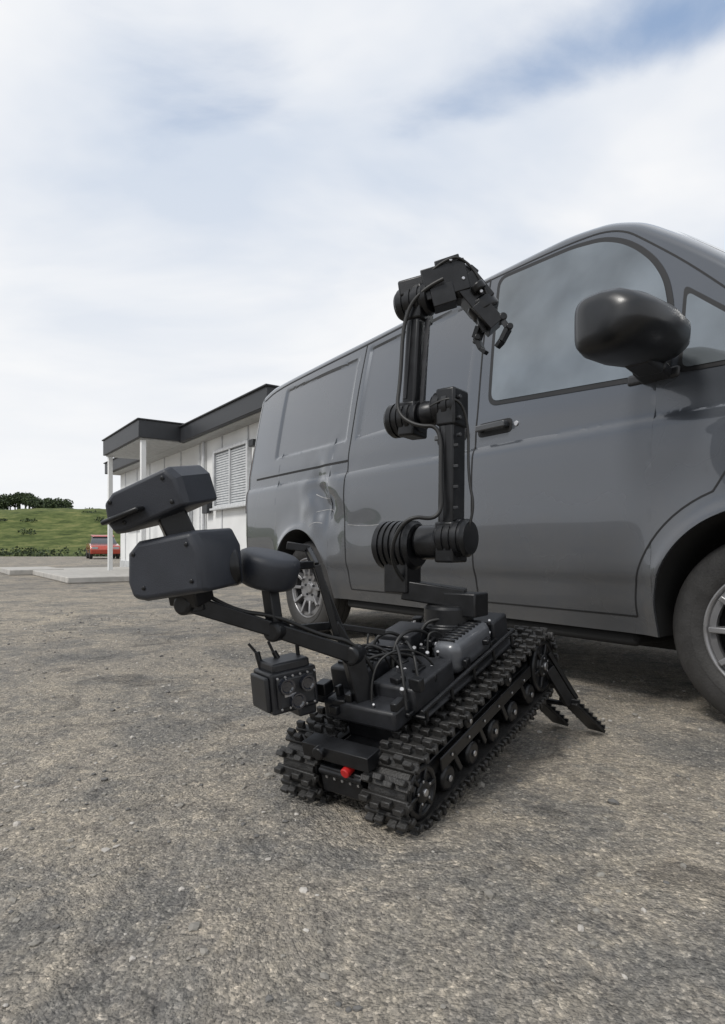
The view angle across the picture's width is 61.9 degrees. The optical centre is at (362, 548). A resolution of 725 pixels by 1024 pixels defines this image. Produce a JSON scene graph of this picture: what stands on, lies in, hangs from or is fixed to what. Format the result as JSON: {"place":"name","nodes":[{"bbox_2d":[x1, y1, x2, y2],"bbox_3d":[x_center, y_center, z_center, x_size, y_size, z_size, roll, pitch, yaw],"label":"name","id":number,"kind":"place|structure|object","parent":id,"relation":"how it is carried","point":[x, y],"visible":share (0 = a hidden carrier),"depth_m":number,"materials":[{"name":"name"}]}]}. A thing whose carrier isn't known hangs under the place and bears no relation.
{"place":"outdoors","nodes":[
{"label":"outdoors","id":0,"kind":"place"},
{"bbox_2d":[0,507,120,556],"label":"grass bank","id":1,"kind":"structure","parent":0,"point":[72,530],"depth_m":62.63,"materials":[{"name":"green plant"}]},
{"bbox_2d":[0,492,73,509],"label":"distant trees","id":2,"kind":"object","parent":1,"relation":"on","point":[18,499],"visible":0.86,"depth_m":81.84,"materials":[{"name":"green plant"}]},
{"bbox_2d":[102,418,183,455],"bbox_3d":[-4.976,-2.472,13.869,1.220,0.385,3.131,0,0,-36],"label":"porch canopy","id":3,"kind":"object","parent":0,"point":[132,431],"visible":0.5,"depth_m":12.66,"materials":[{"name":"grey metal"}]},
{"bbox_2d":[0,556,724,1023],"bbox_3d":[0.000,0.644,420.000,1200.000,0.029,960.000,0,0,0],"label":"ground","id":4,"kind":"structure","parent":0,"point":[84,970],"depth_m":1.26,"materials":[{"name":"grey gravel"}]},
{"bbox_2d":[0,567,128,583],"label":"entrance slab","id":5,"kind":"structure","parent":4,"relation":"on","point":[89,575],"depth_m":13.36,"materials":[{"name":"concrete"}]},
{"bbox_2d":[108,439,145,569],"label":"porch posts","id":6,"kind":"object","parent":5,"relation":"on","point":[110,491],"visible":0.39,"depth_m":14.66,"materials":[{"name":"white metal"}]},
{"bbox_2d":[106,438,183,459],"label":"porch soffit","id":7,"kind":"structure","parent":6,"relation":"on","point":[154,447],"depth_m":13.54,"materials":[{"name":"white paint"}]},
{"bbox_2d":[86,535,119,558],"bbox_3d":[-17.207,-0.160,40.013,1.800,1.600,4.310,0,0,-28],"label":"red car","id":8,"kind":"object","parent":4,"relation":"on","point":[96,544],"visible":0.78,"depth_m":38.77,"materials":[{"name":"paint"}]},
{"bbox_2d":[121,422,258,560],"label":"walls","id":9,"kind":"structure","parent":4,"relation":"on","point":[234,519],"depth_m":12.66,"materials":[{"name":"white paint"}]},
{"bbox_2d":[120,425,248,583],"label":"wall joint battens","id":10,"kind":"object","parent":9,"relation":"attached to","point":[124,563],"depth_m":13.91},
{"bbox_2d":[113,411,260,474],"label":"soffit","id":11,"kind":"structure","parent":9,"relation":"on","point":[239,424],"depth_m":12.39,"materials":[{"name":"white paint"}]},
{"bbox_2d":[103,384,278,473],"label":"roof fascia","id":12,"kind":"structure","parent":9,"relation":"on","point":[247,404],"depth_m":11.00,"materials":[{"name":"grey metal"}]},
{"bbox_2d":[202,441,204,529],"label":"downpipes","id":13,"kind":"object","parent":9,"relation":"attached to","point":[203,466],"visible":0.17,"depth_m":12.60,"materials":[{"name":"white plastic"}]},
{"bbox_2d":[163,439,250,535],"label":"window frames","id":14,"kind":"structure","parent":9,"relation":"attached to","point":[248,469],"depth_m":11.49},
{"bbox_2d":[216,445,245,505],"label":"blinds","id":15,"kind":"object","parent":14,"relation":"attached to","point":[221,503],"visible":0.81,"depth_m":11.46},
{"bbox_2d":[216,444,245,504],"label":"glazing","id":16,"kind":"structure","parent":14,"relation":"attached to","point":[233,476],"depth_m":11.46,"materials":[{"name":"glass"}]},
{"bbox_2d":[202,439,255,513],"bbox_3d":[-2.564,-1.325,11.543,0.140,1.190,2.430,0,0,-36],"label":"meter box and wall lamp","id":17,"kind":"object","parent":9,"relation":"attached to","point":[207,507],"visible":0.56,"depth_m":12.28,"materials":[{"name":"grey metal"}]},
{"bbox_2d":[100,254,605,835],"bbox_3d":[0.124,-0.115,1.679,0.497,1.531,1.568,0,0,44],"label":"bomb disposal robot","id":18,"kind":"object","parent":4,"relation":"on","point":[414,726],"visible":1,"depth_m":1.53,"materials":[{"name":"metal"}]},
{"bbox_2d":[246,222,724,715],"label":"cargo van","id":19,"kind":"object","parent":4,"relation":"on","point":[593,386],"visible":0.82,"depth_m":2.69,"materials":[{"name":"grey paint"}]},
{"bbox_2d":[0,0,724,509],"label":"sky","id":20,"kind":"structure","parent":0,"point":[205,204],"materials":[{"name":"white"}]}
]}

